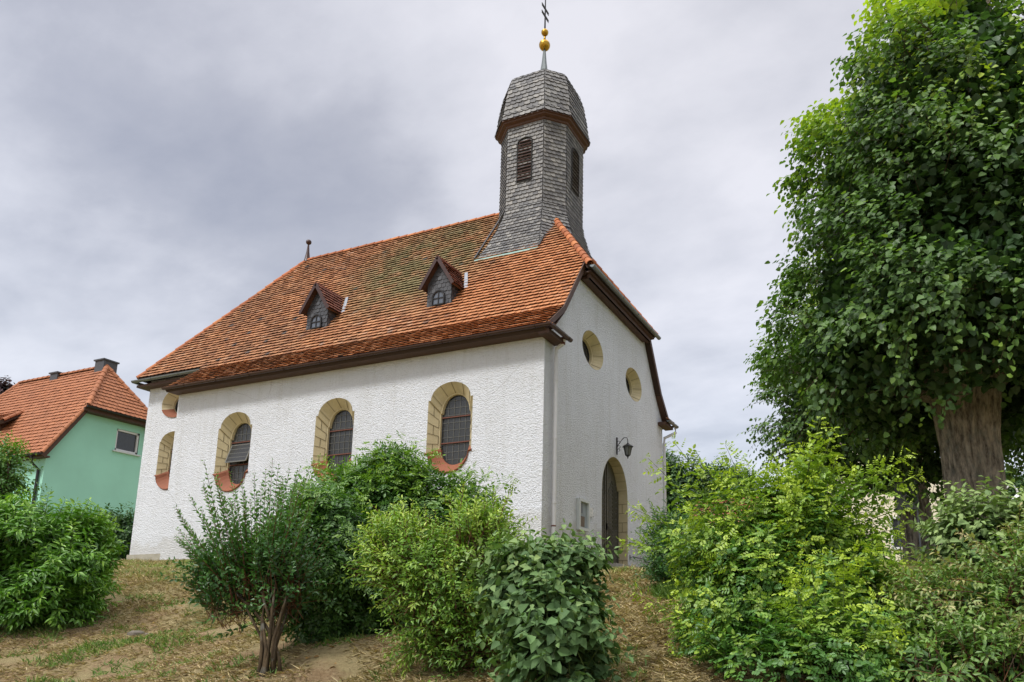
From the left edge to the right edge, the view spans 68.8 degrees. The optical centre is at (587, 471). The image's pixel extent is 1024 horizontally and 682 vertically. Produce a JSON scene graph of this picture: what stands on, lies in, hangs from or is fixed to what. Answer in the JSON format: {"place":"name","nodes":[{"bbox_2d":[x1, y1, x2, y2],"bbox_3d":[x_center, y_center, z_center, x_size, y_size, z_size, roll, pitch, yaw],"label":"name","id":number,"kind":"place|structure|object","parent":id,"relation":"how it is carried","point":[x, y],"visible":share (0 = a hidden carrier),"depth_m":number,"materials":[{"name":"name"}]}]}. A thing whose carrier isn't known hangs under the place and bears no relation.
{"place":"outdoors","nodes":[
{"label":"outdoors","id":0,"kind":"place"},
{"bbox_2d":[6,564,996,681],"bbox_3d":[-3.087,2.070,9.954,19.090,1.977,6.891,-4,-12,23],"label":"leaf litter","id":1,"kind":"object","parent":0,"point":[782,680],"visible":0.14,"depth_m":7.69,"materials":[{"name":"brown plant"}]},
{"bbox_2d":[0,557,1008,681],"bbox_3d":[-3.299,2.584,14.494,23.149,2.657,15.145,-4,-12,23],"label":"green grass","id":2,"kind":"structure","parent":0,"point":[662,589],"depth_m":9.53,"materials":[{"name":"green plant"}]},
{"bbox_2d":[0,557,1016,681],"bbox_3d":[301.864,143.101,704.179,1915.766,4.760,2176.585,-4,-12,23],"label":"ground","id":3,"kind":"structure","parent":0,"point":[329,657],"depth_m":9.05,"materials":[{"name":"plant"}]},
{"bbox_2d":[0,375,14,394],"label":"purple tree","id":4,"kind":"object","parent":3,"relation":"on","point":[4,387],"visible":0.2,"depth_m":47.98,"materials":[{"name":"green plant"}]},
{"bbox_2d":[0,430,51,521],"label":"young tree","id":5,"kind":"object","parent":3,"relation":"on","point":[10,482],"visible":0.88,"depth_m":13.58,"materials":[{"name":"green plant"}]},
{"bbox_2d":[0,481,129,634],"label":"deutzia shrub","id":6,"kind":"object","parent":3,"relation":"on","point":[53,568],"visible":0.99,"depth_m":10.80,"materials":[{"name":"green plant"}]},
{"bbox_2d":[0,358,147,522],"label":"green house","id":7,"kind":"structure","parent":3,"relation":"on","point":[82,431],"depth_m":35.97,"materials":[{"name":"paint"}]},
{"bbox_2d":[112,429,140,456],"bbox_3d":[-22.959,-1.456,36.999,0.245,1.170,1.420,-4,-12,23],"label":"window","id":8,"kind":"structure","parent":7,"relation":"in","point":[126,441],"depth_m":37.06,"materials":[{"name":"grey glass"}]},
{"bbox_2d":[20,501,134,559],"bbox_3d":[-17.126,2.182,23.839,6.283,2.611,3.045,-1,-11,7],"label":"hedge","id":9,"kind":"object","parent":3,"relation":"on","point":[126,524],"visible":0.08,"depth_m":23.72,"materials":[{"name":"green plant"}]},
{"bbox_2d":[127,630,143,635],"bbox_3d":[-6.590,2.357,10.835,0.247,0.081,0.253,-4,-12,23],"label":"stone","id":10,"kind":"object","parent":3,"relation":"on","point":[134,632],"visible":0.65,"depth_m":10.76,"materials":[{"name":"grey stone"}]},
{"bbox_2d":[160,458,342,676],"bbox_3d":[-3.450,0.971,7.560,1.847,2.221,1.351,0,-11,0],"label":"privet shrub","id":11,"kind":"object","parent":3,"relation":"on","point":[262,572],"visible":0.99,"depth_m":7.36,"materials":[{"name":"green plant"}]},
{"bbox_2d":[249,473,414,644],"bbox_3d":[-2.994,1.200,8.576,2.298,2.338,1.824,-4,-12,23],"label":"round rose shrub","id":12,"kind":"object","parent":3,"relation":"on","point":[347,612],"visible":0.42,"depth_m":8.11,"materials":[{"name":"green plant"}]},
{"bbox_2d":[126,0,678,568],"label":"church","id":13,"kind":"structure","parent":3,"relation":"on","point":[516,336],"depth_m":20.65,"materials":[{"name":"paint"}]},
{"bbox_2d":[154,431,174,489],"bbox_3d":[-12.989,-0.327,23.320,1.200,1.880,0.392,-4,-12,23],"label":"window","id":14,"kind":"structure","parent":13,"relation":"in","point":[162,475],"depth_m":23.49,"materials":[{"name":"yellow stone"}]},
{"bbox_2d":[162,393,178,417],"bbox_3d":[-12.995,-2.169,23.697,1.320,0.980,0.366,-4,-12,23],"label":"round window","id":15,"kind":"structure","parent":13,"relation":"in","point":[169,404],"depth_m":23.87,"materials":[{"name":"yellow stone"}]},
{"bbox_2d":[212,412,251,491],"bbox_3d":[-9.786,-0.529,20.724,1.330,2.280,0.392,-4,-12,23],"label":"window","id":16,"kind":"structure","parent":13,"relation":"in","point":[234,434],"depth_m":20.88,"materials":[{"name":"yellow stone"}]},
{"bbox_2d":[311,398,353,481],"bbox_3d":[-6.527,-0.785,19.336,1.330,2.280,0.392,-4,-12,23],"label":"window","id":17,"kind":"structure","parent":13,"relation":"in","point":[334,424],"depth_m":19.54,"materials":[{"name":"yellow stone"}]},
{"bbox_2d":[424,382,472,473],"bbox_3d":[-3.264,-1.041,17.947,1.330,2.280,0.392,-4,-12,23],"label":"window","id":18,"kind":"structure","parent":13,"relation":"in","point":[449,423],"depth_m":18.11,"materials":[{"name":"yellow stone"}]},
{"bbox_2d":[576,498,589,531],"bbox_3d":[-0.112,1.073,18.378,0.086,0.780,0.630,-4,-12,23],"label":"notice board","id":19,"kind":"object","parent":13,"relation":"attached to","point":[582,514],"visible":0.95,"depth_m":18.38,"materials":[{"name":"paper"}]},
{"bbox_2d":[582,330,602,369],"bbox_3d":[-0.009,-3.241,19.955,0.344,1.010,1.430,-4,-12,23],"label":"round window","id":20,"kind":"structure","parent":13,"relation":"in","point":[592,349],"depth_m":20.35,"materials":[{"name":"yellow stone"}]},
{"bbox_2d":[602,461,618,562],"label":"door","id":21,"kind":"structure","parent":13,"relation":"in","point":[610,496],"depth_m":20.98,"materials":[{"name":"brown wood"}]},
{"bbox_2d":[616,437,632,457],"bbox_3d":[1.049,-0.672,20.892,0.507,0.640,0.294,-4,-12,23],"label":"wall lantern","id":22,"kind":"object","parent":13,"relation":"attached to","point":[627,447],"depth_m":20.80,"materials":[{"name":"black metal"}]},
{"bbox_2d":[626,367,641,401],"bbox_3d":[1.262,-2.659,22.834,0.344,1.010,1.430,-4,-12,23],"label":"round window","id":23,"kind":"structure","parent":13,"relation":"in","point":[633,384],"depth_m":23.25,"materials":[{"name":"yellow stone"}]},
{"bbox_2d":[303,430,520,611],"bbox_3d":[-2.315,0.779,9.627,2.918,2.622,1.932,0,-11,1],"label":"tall rose shrub","id":24,"kind":"object","parent":3,"relation":"on","point":[384,478],"visible":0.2,"depth_m":9.35,"materials":[{"name":"green plant"}]},
{"bbox_2d":[341,482,537,681],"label":"golden green shrub","id":25,"kind":"object","parent":3,"relation":"on","point":[416,572],"visible":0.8,"depth_m":6.63,"materials":[{"name":"green plant"}]},
{"bbox_2d":[455,518,650,681],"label":"viburnum shrub","id":26,"kind":"object","parent":3,"relation":"on","point":[543,605],"visible":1,"depth_m":5.51,"materials":[{"name":"green plant"}]},
{"bbox_2d":[629,498,701,587],"bbox_3d":[1.016,0.971,9.004,1.049,1.285,1.028,8,-13,-33],"label":"dark shrub","id":27,"kind":"object","parent":3,"relation":"on","point":[659,569],"visible":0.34,"depth_m":8.91,"materials":[{"name":"green plant"}]},
{"bbox_2d":[663,443,765,529],"bbox_3d":[6.069,2.638,38.098,7.831,7.969,4.770,1,-11,-3],"label":"tall garden hedge","id":28,"kind":"object","parent":3,"relation":"on","point":[672,473],"visible":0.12,"depth_m":37.34,"materials":[{"name":"green plant"}]},
{"bbox_2d":[691,496,772,551],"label":"outbuilding","id":29,"kind":"structure","parent":3,"relation":"on","point":[722,513],"depth_m":28.22,"materials":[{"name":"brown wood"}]},
{"bbox_2d":[618,416,940,681],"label":"dog rose shrub","id":30,"kind":"object","parent":3,"relation":"on","point":[788,573],"visible":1,"depth_m":5.90,"materials":[{"name":"green plant"}]},
{"bbox_2d":[797,443,945,561],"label":"cream house","id":31,"kind":"structure","parent":3,"relation":"on","point":[895,522],"depth_m":26.66,"materials":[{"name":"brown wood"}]},
{"bbox_2d":[890,516,901,549],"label":"window","id":32,"kind":"structure","parent":31,"relation":"in","point":[895,522],"depth_m":26.47,"materials":[{"name":"white glass"}]},
{"bbox_2d":[736,254,1023,561],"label":"linden tree","id":33,"kind":"object","parent":3,"relation":"on","point":[929,462],"visible":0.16,"depth_m":14.92,"materials":[{"name":"green plant"}]},
{"bbox_2d":[743,0,1023,527],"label":"linden tree","id":34,"kind":"object","parent":3,"relation":"on","point":[918,200],"visible":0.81,"depth_m":10.42,"materials":[{"name":"green plant"}]},
{"bbox_2d":[891,477,921,561],"bbox_3d":[6.341,1.226,14.636,0.560,2.297,0.360,-4,-12,23],"label":"display box","id":35,"kind":"object","parent":3,"relation":"on","point":[900,501],"visible":0.45,"depth_m":14.64,"materials":[{"name":"metal"}]},
{"bbox_2d":[854,502,1023,681],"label":"bronze green shrub","id":36,"kind":"object","parent":3,"relation":"on","point":[978,634],"visible":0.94,"depth_m":5.22,"materials":[{"name":"green plant"}]},
{"bbox_2d":[900,470,1023,583],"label":"pale viburnum shrub","id":37,"kind":"object","parent":3,"relation":"on","point":[943,530],"visible":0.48,"depth_m":6.86,"materials":[{"name":"green plant"}]},
{"bbox_2d":[1003,439,1023,490],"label":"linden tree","id":38,"kind":"object","parent":3,"relation":"on","point":[1019,468],"visible":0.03,"depth_m":16.24,"materials":[{"name":"green plant"}]},
{"bbox_2d":[1005,463,1023,513],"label":"garden shrubbery","id":39,"kind":"object","parent":3,"relation":"on","point":[1018,483],"visible":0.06,"depth_m":25.58,"materials":[{"name":"green plant"}]},
{"bbox_2d":[0,0,1023,502],"label":"sky","id":40,"kind":"structure","parent":0,"point":[164,163],"materials":[{"name":"grey"}]}
]}

